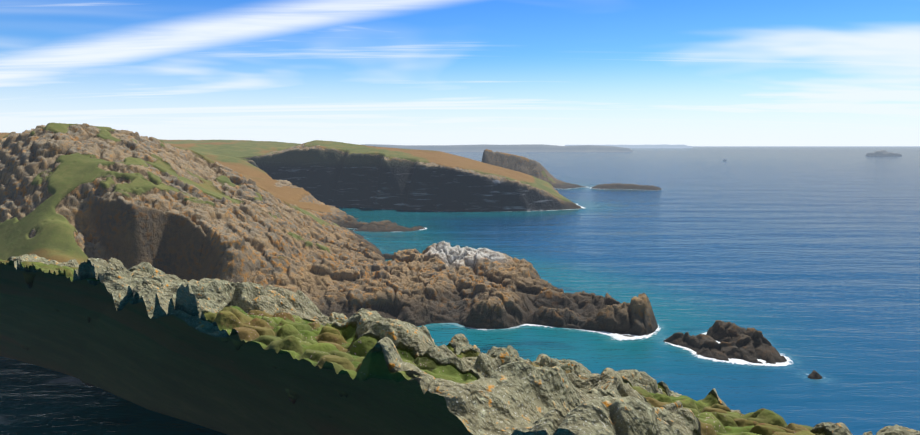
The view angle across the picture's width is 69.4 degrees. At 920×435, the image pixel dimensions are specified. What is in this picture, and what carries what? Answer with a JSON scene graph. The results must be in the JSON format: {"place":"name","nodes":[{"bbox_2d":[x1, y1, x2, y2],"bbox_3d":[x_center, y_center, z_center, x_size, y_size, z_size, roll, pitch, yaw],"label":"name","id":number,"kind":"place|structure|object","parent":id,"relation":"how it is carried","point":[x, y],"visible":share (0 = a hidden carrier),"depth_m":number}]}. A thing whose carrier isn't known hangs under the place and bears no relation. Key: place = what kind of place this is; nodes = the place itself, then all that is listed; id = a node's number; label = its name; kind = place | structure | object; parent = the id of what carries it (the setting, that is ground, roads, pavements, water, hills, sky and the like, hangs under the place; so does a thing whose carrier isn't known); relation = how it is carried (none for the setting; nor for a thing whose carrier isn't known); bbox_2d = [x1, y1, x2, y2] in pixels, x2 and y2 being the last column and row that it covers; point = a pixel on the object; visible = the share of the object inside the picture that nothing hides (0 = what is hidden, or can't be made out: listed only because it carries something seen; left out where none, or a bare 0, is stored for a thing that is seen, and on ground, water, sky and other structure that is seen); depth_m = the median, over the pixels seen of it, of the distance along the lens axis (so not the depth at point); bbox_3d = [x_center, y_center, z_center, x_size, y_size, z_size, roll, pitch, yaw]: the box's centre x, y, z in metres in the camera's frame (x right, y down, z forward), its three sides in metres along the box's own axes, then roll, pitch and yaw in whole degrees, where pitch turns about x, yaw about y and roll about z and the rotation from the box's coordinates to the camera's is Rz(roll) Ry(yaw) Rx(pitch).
{"place":"outdoors","nodes":[
{"label":"outdoors","id":0,"kind":"place"},
{"bbox_2d":[0,123,919,434],"bbox_3d":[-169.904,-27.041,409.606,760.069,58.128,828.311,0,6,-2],"label":"terrain","id":1,"kind":"structure","parent":0,"point":[242,287],"depth_m":136.11},
{"bbox_2d":[0,146,919,434],"bbox_3d":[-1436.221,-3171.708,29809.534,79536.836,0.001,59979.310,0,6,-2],"label":"sea","id":2,"kind":"structure","parent":0,"point":[804,260],"depth_m":211.60},
{"bbox_2d":[865,150,901,155],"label":"islet","id":3,"kind":"object","parent":2,"relation":"in","point":[881,153],"visible":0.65,"depth_m":2624.82},
{"bbox_2d":[0,0,919,145],"label":"sky","id":4,"kind":"structure","parent":0,"point":[384,72]},
{"bbox_2d":[361,144,632,151],"bbox_3d":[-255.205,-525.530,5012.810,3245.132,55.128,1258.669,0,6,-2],"label":"headland","id":5,"kind":"structure","parent":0,"point":[516,148],"depth_m":4560.29},
{"bbox_2d":[565,144,692,147],"bbox_3d":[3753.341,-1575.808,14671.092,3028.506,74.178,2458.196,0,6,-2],"label":"coast","id":6,"kind":"structure","parent":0,"point":[655,146],"depth_m":13663.94}
]}

